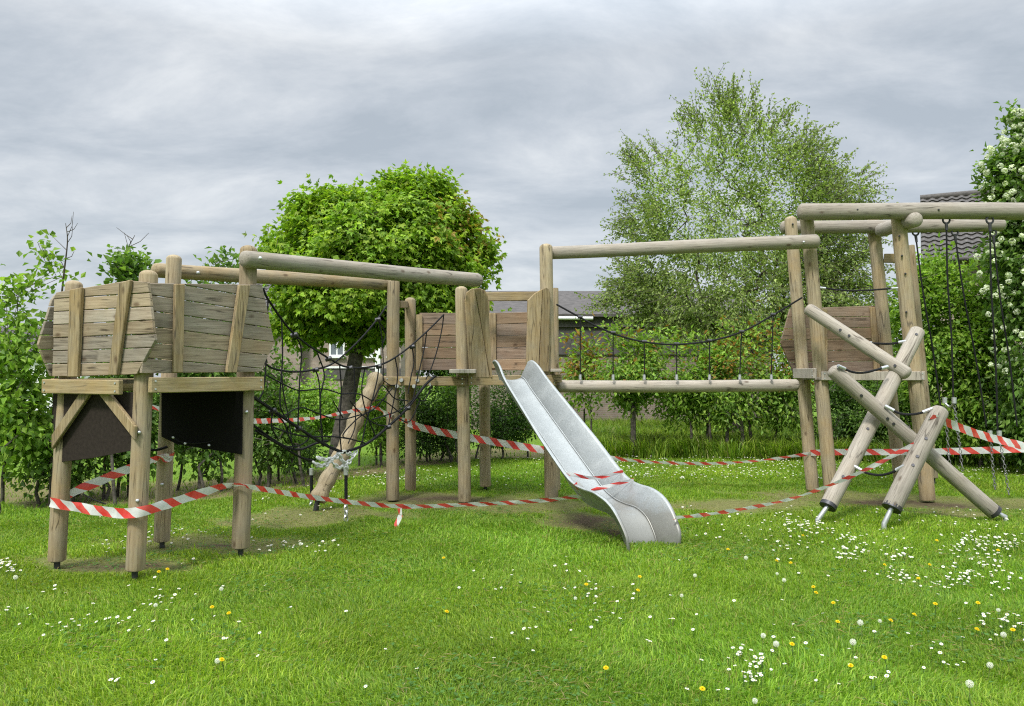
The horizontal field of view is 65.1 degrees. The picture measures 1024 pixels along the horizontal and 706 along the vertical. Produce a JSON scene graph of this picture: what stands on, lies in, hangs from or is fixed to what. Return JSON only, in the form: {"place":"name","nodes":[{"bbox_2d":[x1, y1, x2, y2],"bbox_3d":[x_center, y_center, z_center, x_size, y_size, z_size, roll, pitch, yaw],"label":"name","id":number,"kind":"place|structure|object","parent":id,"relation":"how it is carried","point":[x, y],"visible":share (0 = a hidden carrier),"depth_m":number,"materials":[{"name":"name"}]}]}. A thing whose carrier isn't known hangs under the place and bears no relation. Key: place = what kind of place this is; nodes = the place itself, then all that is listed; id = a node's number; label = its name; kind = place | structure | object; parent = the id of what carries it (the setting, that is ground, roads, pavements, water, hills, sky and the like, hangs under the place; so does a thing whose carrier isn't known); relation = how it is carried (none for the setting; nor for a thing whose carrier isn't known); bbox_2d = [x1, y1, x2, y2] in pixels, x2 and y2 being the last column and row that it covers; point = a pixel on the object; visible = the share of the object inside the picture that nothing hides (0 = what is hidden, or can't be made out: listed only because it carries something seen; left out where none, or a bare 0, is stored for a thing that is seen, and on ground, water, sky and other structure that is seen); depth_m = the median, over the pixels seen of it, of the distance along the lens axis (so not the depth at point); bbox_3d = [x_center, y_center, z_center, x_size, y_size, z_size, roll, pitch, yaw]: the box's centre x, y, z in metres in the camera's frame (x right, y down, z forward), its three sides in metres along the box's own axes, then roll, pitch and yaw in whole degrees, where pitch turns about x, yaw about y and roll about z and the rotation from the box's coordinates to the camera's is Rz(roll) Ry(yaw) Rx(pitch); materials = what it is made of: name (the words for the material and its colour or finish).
{"place":"outdoors","nodes":[
{"label":"outdoors","id":0,"kind":"place"},
{"bbox_2d":[0,385,1023,705],"bbox_3d":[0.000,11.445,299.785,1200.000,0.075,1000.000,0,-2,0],"label":"lawn","id":1,"kind":"structure","parent":0,"point":[578,519],"depth_m":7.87,"materials":[{"name":"green plant"}]},
{"bbox_2d":[0,326,103,412],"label":"house","id":2,"kind":"structure","parent":1,"relation":"on","point":[31,349],"depth_m":30.31,"materials":[{"name":"white paint"}]},
{"bbox_2d":[0,229,116,512],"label":"hedge shrub","id":3,"kind":"object","parent":1,"relation":"on","point":[19,415],"visible":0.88,"depth_m":9.30,"materials":[{"name":"green plant"}]},
{"bbox_2d":[48,212,77,507],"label":"bare branch","id":4,"kind":"object","parent":1,"relation":"on","point":[50,477],"visible":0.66,"depth_m":9.49,"materials":[{"name":"brown plant"}]},
{"bbox_2d":[2,369,158,507],"bbox_3d":[-5.412,0.995,10.041,1.722,1.799,1.723,2,-3,-41],"label":"hedge shrub","id":5,"kind":"object","parent":1,"relation":"on","point":[45,466],"visible":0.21,"depth_m":9.64,"materials":[{"name":"green plant"}]},
{"bbox_2d":[78,244,179,499],"bbox_3d":[-4.825,0.238,10.208,1.385,3.307,1.156,0,-2,0],"label":"hedge shrub","id":6,"kind":"object","parent":1,"relation":"on","point":[127,268],"visible":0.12,"depth_m":10.10,"materials":[{"name":"green plant"}]},
{"bbox_2d":[116,227,146,497],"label":"bare branch","id":7,"kind":"object","parent":1,"relation":"on","point":[126,255],"visible":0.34,"depth_m":10.34,"materials":[{"name":"brown plant"}]},
{"bbox_2d":[37,245,273,579],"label":"play tower","id":8,"kind":"structure","parent":1,"relation":"on","point":[96,417],"depth_m":6.29,"materials":[{"name":"brown wood"}]},
{"bbox_2d":[70,453,171,497],"bbox_3d":[-3.300,1.022,6.766,0.129,0.298,0.875,-1,-2,37],"label":"barrier tape","id":9,"kind":"object","parent":8,"relation":"attached to","point":[99,480],"visible":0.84,"depth_m":6.63,"materials":[{"name":"multicoloured plastic"}]},
{"bbox_2d":[49,483,233,517],"bbox_3d":[-2.868,1.153,6.231,1.376,0.186,0.603,1,-2,-20],"label":"barrier tape","id":10,"kind":"object","parent":8,"relation":"attached to","point":[112,512],"visible":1,"depth_m":6.16,"materials":[{"name":"plastic"}]},
{"bbox_2d":[152,405,158,410],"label":"barrier tape","id":11,"kind":"object","parent":8,"relation":"attached to","point":[154,407],"visible":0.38,"depth_m":7.94,"materials":[{"name":"plastic"}]},
{"bbox_2d":[154,452,174,463],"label":"barrier tape","id":12,"kind":"object","parent":8,"relation":"attached to","point":[165,459],"visible":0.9,"depth_m":7.05,"materials":[{"name":"multicoloured plastic"}]},
{"bbox_2d":[151,263,390,289],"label":"overhead beam","id":13,"kind":"structure","parent":8,"relation":"attached to","point":[206,273],"depth_m":8.50,"materials":[{"name":"brown wood"}]},
{"bbox_2d":[239,251,482,286],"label":"overhead beam","id":14,"kind":"structure","parent":8,"relation":"attached to","point":[277,262],"depth_m":7.75,"materials":[{"name":"grey wood"}]},
{"bbox_2d":[155,245,262,491],"bbox_3d":[-4.231,0.234,10.949,1.598,3.414,1.440,0,-2,0],"label":"hedge shrub","id":15,"kind":"object","parent":1,"relation":"on","point":[206,458],"visible":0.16,"depth_m":10.80,"materials":[{"name":"green plant"}]},
{"bbox_2d":[154,343,292,392],"bbox_3d":[-11.014,0.543,30.046,5.424,4.068,4.534,0,-2,0],"label":"tree","id":16,"kind":"object","parent":1,"relation":"on","point":[275,349],"visible":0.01,"depth_m":30.61,"materials":[{"name":"green plant"}]},
{"bbox_2d":[233,348,323,486],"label":"hedge shrub","id":17,"kind":"object","parent":1,"relation":"on","point":[273,453],"visible":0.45,"depth_m":11.34,"materials":[{"name":"green plant"}]},
{"bbox_2d":[276,423,332,480],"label":"hedge shrub","id":18,"kind":"object","parent":1,"relation":"on","point":[311,451],"visible":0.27,"depth_m":12.47,"materials":[{"name":"green plant"}]},
{"bbox_2d":[278,367,340,440],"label":"hedge shrub","id":19,"kind":"object","parent":1,"relation":"on","point":[328,406],"visible":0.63,"depth_m":19.18,"materials":[{"name":"green plant"}]},
{"bbox_2d":[218,284,419,411],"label":"house","id":20,"kind":"structure","parent":1,"relation":"on","point":[334,354],"depth_m":32.98,"materials":[{"name":"brick"}]},
{"bbox_2d":[329,342,345,357],"bbox_3d":[-7.197,-0.196,32.960,0.752,0.808,0.170,0,-2,0],"label":"window","id":21,"kind":"structure","parent":20,"relation":"in","point":[334,353],"depth_m":32.98,"materials":[{"name":"white paint"}]},
{"bbox_2d":[310,372,383,510],"bbox_3d":[-1.937,1.034,9.384,0.244,1.880,0.218,-2,-34,39],"label":"climbing log","id":22,"kind":"object","parent":1,"relation":"on","point":[327,479],"visible":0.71,"depth_m":9.33,"materials":[{"name":"brown wood"}]},
{"bbox_2d":[254,406,371,423],"bbox_3d":[-2.090,0.650,8.405,0.168,0.123,2.508,-1,-2,16],"label":"barrier tape","id":23,"kind":"object","parent":22,"relation":"attached to","point":[264,420],"visible":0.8,"depth_m":8.32,"materials":[{"name":"multicoloured plastic"}]},
{"bbox_2d":[325,369,385,434],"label":"hedge shrub","id":24,"kind":"object","parent":1,"relation":"on","point":[360,382],"visible":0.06,"depth_m":20.45,"materials":[{"name":"green plant"}]},
{"bbox_2d":[242,159,511,471],"bbox_3d":[-2.256,-0.590,13.227,3.804,5.298,3.617,2,-3,-43],"label":"maple tree","id":25,"kind":"object","parent":1,"relation":"on","point":[408,218],"visible":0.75,"depth_m":12.61,"materials":[{"name":"green plant"}]},
{"bbox_2d":[357,373,404,466],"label":"hedge shrub","id":26,"kind":"object","parent":1,"relation":"on","point":[380,443],"visible":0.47,"depth_m":14.01,"materials":[{"name":"green plant"}]},
{"bbox_2d":[385,371,456,462],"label":"hedge shrub","id":27,"kind":"object","parent":1,"relation":"on","point":[423,415],"visible":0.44,"depth_m":14.63,"materials":[{"name":"green plant"}]},
{"bbox_2d":[416,370,470,403],"bbox_3d":[-2.239,0.803,37.958,4.859,4.071,4.873,-1,-2,36],"label":"tree","id":28,"kind":"object","parent":1,"relation":"on","point":[437,373],"visible":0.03,"depth_m":37.02,"materials":[{"name":"green plant"}]},
{"bbox_2d":[419,370,496,462],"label":"hedge shrub","id":29,"kind":"object","parent":1,"relation":"on","point":[448,395],"visible":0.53,"depth_m":14.72,"materials":[{"name":"green plant"}]},
{"bbox_2d":[383,243,561,501],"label":"play tower","id":30,"kind":"structure","parent":1,"relation":"on","point":[473,336],"depth_m":9.96,"materials":[{"name":"brown wood"}]},
{"bbox_2d":[253,288,443,521],"bbox_3d":[-2.101,0.607,8.655,1.278,2.412,3.100,-1,-2,27],"label":"climbing net","id":31,"kind":"object","parent":30,"relation":"attached to","point":[329,460],"visible":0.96,"depth_m":8.27,"materials":[{"name":"black fabric"}]},
{"bbox_2d":[372,406,416,427],"bbox_3d":[-1.405,0.806,10.033,0.175,0.326,1.140,-1,-2,20],"label":"barrier tape","id":32,"kind":"object","parent":30,"relation":"attached to","point":[412,423],"visible":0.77,"depth_m":9.75,"materials":[{"name":"plastic"}]},
{"bbox_2d":[407,420,543,453],"bbox_3d":[-0.472,1.084,10.441,1.863,0.423,0.024,0,-2,11],"label":"barrier tape","id":33,"kind":"object","parent":30,"relation":"attached to","point":[484,439],"visible":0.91,"depth_m":10.41,"materials":[{"name":"multicoloured plastic"}]},
{"bbox_2d":[556,379,799,392],"bbox_3d":[2.130,0.424,10.266,3.139,0.164,0.164,0,-2,-3],"label":"walking log","id":34,"kind":"object","parent":30,"relation":"attached to","point":[656,386],"visible":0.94,"depth_m":10.21,"materials":[{"name":"grey wood"}]},
{"bbox_2d":[556,297,801,379],"bbox_3d":[2.139,-0.187,10.200,3.173,1.072,0.069,0,-2,-3],"label":"hand rope","id":35,"kind":"object","parent":30,"relation":"attached to","point":[772,315],"visible":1,"depth_m":10.18,"materials":[{"name":"fabric"}]},
{"bbox_2d":[552,234,819,258],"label":"overhead beam","id":36,"kind":"structure","parent":30,"relation":"attached to","point":[790,242],"depth_m":10.02,"materials":[{"name":"grey wood"}]},
{"bbox_2d":[472,370,537,459],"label":"hedge shrub","id":37,"kind":"object","parent":1,"relation":"on","point":[509,426],"visible":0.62,"depth_m":14.93,"materials":[{"name":"green plant"}]},
{"bbox_2d":[0,455,1023,584],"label":"daisies","id":38,"kind":"object","parent":1,"relation":"on","point":[840,557],"visible":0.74,"depth_m":7.09,"materials":[{"name":"white plant"}]},
{"bbox_2d":[559,321,611,430],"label":"hedge shrub","id":39,"kind":"object","parent":1,"relation":"on","point":[572,368],"visible":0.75,"depth_m":16.39,"materials":[{"name":"green plant"}]},
{"bbox_2d":[492,360,680,551],"bbox_3d":[0.615,0.939,8.286,0.682,1.795,2.789,1,-2,-27],"label":"slide","id":40,"kind":"object","parent":1,"relation":"on","point":[570,441],"visible":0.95,"depth_m":8.23,"materials":[{"name":"silver metal"}]},
{"bbox_2d":[233,483,581,508],"bbox_3d":[-0.955,1.350,7.680,3.275,0.465,1.120,1,-2,-20],"label":"barrier tape","id":41,"kind":"object","parent":40,"relation":"attached to","point":[331,499],"visible":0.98,"depth_m":7.95,"materials":[{"name":"plastic"}]},
{"bbox_2d":[394,508,401,527],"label":"barrier tape","id":42,"kind":"object","parent":41,"relation":"hanging from","point":[398,520],"visible":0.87,"depth_m":8.13,"materials":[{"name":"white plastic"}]},
{"bbox_2d":[567,470,622,479],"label":"barrier tape","id":43,"kind":"object","parent":40,"relation":"attached to","point":[593,477],"visible":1,"depth_m":7.89,"materials":[{"name":"multicoloured plastic"}]},
{"bbox_2d":[591,478,633,490],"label":"barrier tape","id":44,"kind":"object","parent":40,"relation":"attached to","point":[611,485],"visible":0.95,"depth_m":7.78,"materials":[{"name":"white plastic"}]},
{"bbox_2d":[603,665,608,684],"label":"dandelion","id":45,"kind":"object","parent":1,"relation":"on","point":[605,667],"visible":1,"depth_m":3.96,"materials":[{"name":"yellow plant"}]},
{"bbox_2d":[471,291,774,429],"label":"brick outbuilding","id":46,"kind":"structure","parent":1,"relation":"on","point":[570,301],"depth_m":23.97,"materials":[{"name":"brown brick"}]},
{"bbox_2d":[581,307,684,454],"bbox_3d":[2.320,0.601,15.479,2.001,2.944,2.043,0,-2,0],"label":"hedge shrub","id":47,"kind":"object","parent":1,"relation":"on","point":[632,369],"visible":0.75,"depth_m":15.44,"materials":[{"name":"green plant"}]},
{"bbox_2d":[642,316,745,440],"bbox_3d":[3.459,0.675,15.786,2.062,2.780,1.774,0,-2,0],"label":"hedge shrub","id":48,"kind":"object","parent":1,"relation":"on","point":[678,405],"visible":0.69,"depth_m":15.59,"materials":[{"name":"green plant"}]},
{"bbox_2d":[699,686,704,703],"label":"dandelion","id":49,"kind":"object","parent":1,"relation":"on","point":[702,688],"visible":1,"depth_m":3.72,"materials":[{"name":"yellow plant"}]},
{"bbox_2d":[574,62,898,435],"bbox_3d":[5.432,-2.247,18.594,6.435,8.936,6.127,-2,-3,42],"label":"birch tree","id":50,"kind":"object","parent":1,"relation":"on","point":[650,288],"visible":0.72,"depth_m":18.26,"materials":[{"name":"green plant"}]},
{"bbox_2d":[693,300,789,442],"bbox_3d":[4.435,0.520,15.635,1.978,3.124,2.053,0,-2,0],"label":"hedge shrub","id":51,"kind":"object","parent":1,"relation":"on","point":[738,407],"visible":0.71,"depth_m":15.35,"materials":[{"name":"green plant"}]},
{"bbox_2d":[773,641,778,658],"bbox_3d":[1.401,1.583,4.255,0.036,0.115,0.035,1,-2,-20],"label":"dandelion clock","id":52,"kind":"object","parent":1,"relation":"on","point":[776,644],"visible":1,"depth_m":4.25,"materials":[{"name":"white plant"}]},
{"bbox_2d":[739,307,832,438],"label":"hedge shrub","id":53,"kind":"object","parent":1,"relation":"on","point":[791,411],"visible":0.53,"depth_m":15.29,"materials":[{"name":"green plant"}]},
{"bbox_2d":[794,361,878,446],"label":"hedge shrub","id":54,"kind":"object","parent":1,"relation":"on","point":[838,397],"visible":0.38,"depth_m":15.29,"materials":[{"name":"green plant"}]},
{"bbox_2d":[850,639,856,658],"bbox_3d":[1.789,1.574,4.207,0.036,0.152,0.036,-1,-2,36],"label":"dandelion clock","id":55,"kind":"object","parent":1,"relation":"on","point":[852,642],"visible":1,"depth_m":4.21,"materials":[{"name":"white plant"}]},
{"bbox_2d":[811,292,902,400],"bbox_3d":[12.671,0.166,29.181,5.551,4.764,4.597,1,-2,-32],"label":"tree","id":56,"kind":"object","parent":1,"relation":"on","point":[892,331],"visible":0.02,"depth_m":28.60,"materials":[{"name":"green plant"}]},
{"bbox_2d":[780,216,937,500],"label":"play tower","id":57,"kind":"structure","parent":1,"relation":"on","point":[806,364],"depth_m":10.67,"materials":[{"name":"brown wood"}]},
{"bbox_2d":[611,452,810,464],"bbox_3d":[2.259,1.325,10.339,3.672,0.249,0.160,0,-2,-8],"label":"barrier tape","id":58,"kind":"object","parent":57,"relation":"attached to","point":[615,458],"visible":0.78,"depth_m":10.35,"materials":[{"name":"multicoloured plastic"}]},
{"bbox_2d":[820,287,897,291],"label":"guard rope","id":59,"kind":"object","parent":57,"relation":"attached to","point":[891,288],"visible":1,"depth_m":10.04,"materials":[{"name":"fabric"}]},
{"bbox_2d":[780,219,1006,233],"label":"overhead beam","id":60,"kind":"structure","parent":57,"relation":"attached to","point":[869,226],"depth_m":10.75,"materials":[{"name":"grey wood"}]},
{"bbox_2d":[912,233,940,405],"bbox_3d":[5.569,-0.452,10.771,0.368,2.461,0.040,0,-2,0],"label":"hanging rope","id":61,"kind":"object","parent":60,"relation":"hanging from","point":[915,237],"visible":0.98,"depth_m":10.77,"materials":[{"name":"fabric"}]},
{"bbox_2d":[951,231,986,425],"bbox_3d":[6.077,-0.347,10.667,0.437,2.642,0.040,0,-2,0],"label":"hanging rope","id":62,"kind":"object","parent":60,"relation":"hanging from","point":[955,237],"visible":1,"depth_m":10.66,"materials":[{"name":"fabric"}]},
{"bbox_2d":[991,230,1017,425],"bbox_3d":[6.506,-0.340,10.617,0.330,2.618,0.040,0,-2,0],"label":"hanging rope","id":63,"kind":"object","parent":60,"relation":"hanging from","point":[993,239],"visible":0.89,"depth_m":10.61,"materials":[{"name":"fabric"}]},
{"bbox_2d":[875,212,922,236],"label":"overhead beam","id":64,"kind":"structure","parent":57,"relation":"attached to","point":[910,221],"depth_m":9.85,"materials":[{"name":"grey wood"}]},
{"bbox_2d":[796,202,1023,219],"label":"overhead beam","id":65,"kind":"structure","parent":57,"relation":"attached to","point":[925,210],"depth_m":9.74,"materials":[{"name":"grey wood"}]},
{"bbox_2d":[942,219,963,471],"bbox_3d":[5.334,-0.118,9.809,0.208,3.104,0.256,0,-2,0],"label":"hanging rope","id":66,"kind":"object","parent":65,"relation":"hanging from","point":[953,400],"visible":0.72,"depth_m":9.71,"materials":[{"name":"metal"}]},
{"bbox_2d":[985,217,1009,494],"bbox_3d":[5.814,0.023,9.705,0.229,3.354,0.256,0,-2,0],"label":"hanging rope","id":67,"kind":"object","parent":65,"relation":"hanging from","point":[999,433],"visible":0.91,"depth_m":9.61,"materials":[{"name":"metal"}]},
{"bbox_2d":[810,446,1023,455],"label":"barrier tape","id":68,"kind":"object","parent":57,"relation":"attached to","point":[976,450],"visible":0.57,"depth_m":9.98,"materials":[{"name":"plastic"}]},
{"bbox_2d":[857,619,862,636],"bbox_3d":[2.003,1.604,4.610,0.036,0.144,0.036,0,-2,-9],"label":"dandelion clock","id":69,"kind":"object","parent":1,"relation":"on","point":[859,621],"visible":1,"depth_m":4.61,"materials":[{"name":"white plant"}]},
{"bbox_2d":[815,326,924,521],"bbox_3d":[3.982,0.754,8.856,1.786,2.153,0.179,1,-2,-30],"label":"climbing log","id":70,"kind":"object","parent":1,"relation":"on","point":[855,452],"visible":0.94,"depth_m":8.72,"materials":[{"name":"grey wood"}]},
{"bbox_2d":[804,304,911,378],"bbox_3d":[4.003,-0.149,9.342,1.192,0.908,0.164,-2,-3,41],"label":"climbing log","id":71,"kind":"object","parent":70,"relation":"attached to","point":[877,354],"visible":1,"depth_m":9.27,"materials":[{"name":"grey wood"}]},
{"bbox_2d":[870,340,905,344],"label":"link rope","id":72,"kind":"object","parent":70,"relation":"attached to","point":[892,343],"visible":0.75,"depth_m":9.35,"materials":[{"name":"fabric"}]},
{"bbox_2d":[842,354,911,446],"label":"hedge shrub","id":73,"kind":"object","parent":1,"relation":"on","point":[881,429],"visible":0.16,"depth_m":14.88,"materials":[{"name":"green plant"}]},
{"bbox_2d":[881,405,948,529],"bbox_3d":[4.144,1.164,8.255,0.906,1.240,0.190,1,-2,-24],"label":"climbing log","id":74,"kind":"object","parent":1,"relation":"on","point":[904,481],"visible":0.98,"depth_m":8.18,"materials":[{"name":"grey wood"}]},
{"bbox_2d":[673,442,913,519],"bbox_3d":[2.777,1.214,7.803,2.958,0.623,0.188,1,-2,-23],"label":"barrier tape","id":75,"kind":"object","parent":74,"relation":"attached to","point":[882,461],"visible":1,"depth_m":7.95,"materials":[{"name":"multicoloured plastic"}]},
{"bbox_2d":[854,464,903,475],"bbox_3d":[3.837,1.217,8.398,0.541,0.148,0.043,-2,-3,45],"label":"link rope","id":76,"kind":"object","parent":74,"relation":"attached to","point":[856,467],"visible":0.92,"depth_m":8.36,"materials":[{"name":"fabric"}]},
{"bbox_2d":[884,405,932,415],"bbox_3d":[4.200,0.605,8.497,0.472,0.118,0.044,-1,-2,23],"label":"link rope","id":77,"kind":"object","parent":74,"relation":"attached to","point":[891,409],"visible":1,"depth_m":8.49,"materials":[{"name":"fabric"}]},
{"bbox_2d":[928,415,1023,449],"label":"barrier tape","id":78,"kind":"object","parent":74,"relation":"attached to","point":[964,429],"visible":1,"depth_m":8.63,"materials":[{"name":"multicoloured plastic"}]},
{"bbox_2d":[827,365,1007,520],"bbox_3d":[4.352,0.967,8.628,1.841,1.675,0.167,0,-2,4],"label":"climbing log","id":79,"kind":"object","parent":1,"relation":"on","point":[962,484],"visible":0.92,"depth_m":8.57,"materials":[{"name":"grey wood"}]},
{"bbox_2d":[837,364,888,373],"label":"link rope","id":80,"kind":"object","parent":79,"relation":"attached to","point":[863,372],"visible":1,"depth_m":8.74,"materials":[{"name":"fabric"}]},
{"bbox_2d":[866,232,989,465],"bbox_3d":[7.506,-0.040,14.248,2.040,4.164,2.002,0,-2,0],"label":"hedge shrub","id":81,"kind":"object","parent":1,"relation":"on","point":[934,279],"visible":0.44,"depth_m":13.86,"materials":[{"name":"green plant"}]},
{"bbox_2d":[966,680,973,705],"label":"dandelion clock","id":82,"kind":"object","parent":1,"relation":"on","point":[969,685],"visible":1,"depth_m":3.60,"materials":[{"name":"white plant"}]},
{"bbox_2d":[920,190,1022,412],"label":"house","id":83,"kind":"structure","parent":1,"relation":"on","point":[968,240],"depth_m":23.80,"materials":[{"name":"brick"}]},
{"bbox_2d":[931,257,1018,467],"bbox_3d":[8.081,0.159,13.791,1.701,3.722,1.696,0,-2,0],"label":"hedge shrub","id":84,"kind":"object","parent":1,"relation":"on","point":[981,337],"visible":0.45,"depth_m":13.58,"materials":[{"name":"green plant"}]},
{"bbox_2d":[986,663,993,677],"bbox_3d":[2.376,1.589,3.987,0.032,0.106,0.033,1,-2,-36],"label":"dandelion clock","id":85,"kind":"object","parent":1,"relation":"on","point":[990,664],"visible":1,"depth_m":3.99,"materials":[{"name":"white plant"}]},
{"bbox_2d":[965,98,1023,465],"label":"snowball bush","id":86,"kind":"object","parent":1,"relation":"on","point":[1005,168],"visible":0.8,"depth_m":12.57,"materials":[{"name":"green plant"}]},
{"bbox_2d":[967,354,1023,470],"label":"hedge shrub","id":87,"kind":"object","parent":1,"relation":"on","point":[1013,456],"visible":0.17,"depth_m":13.17,"materials":[{"name":"green plant"}]},
{"bbox_2d":[0,0,1023,380],"label":"sky","id":88,"kind":"structure","parent":0,"point":[176,124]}
]}

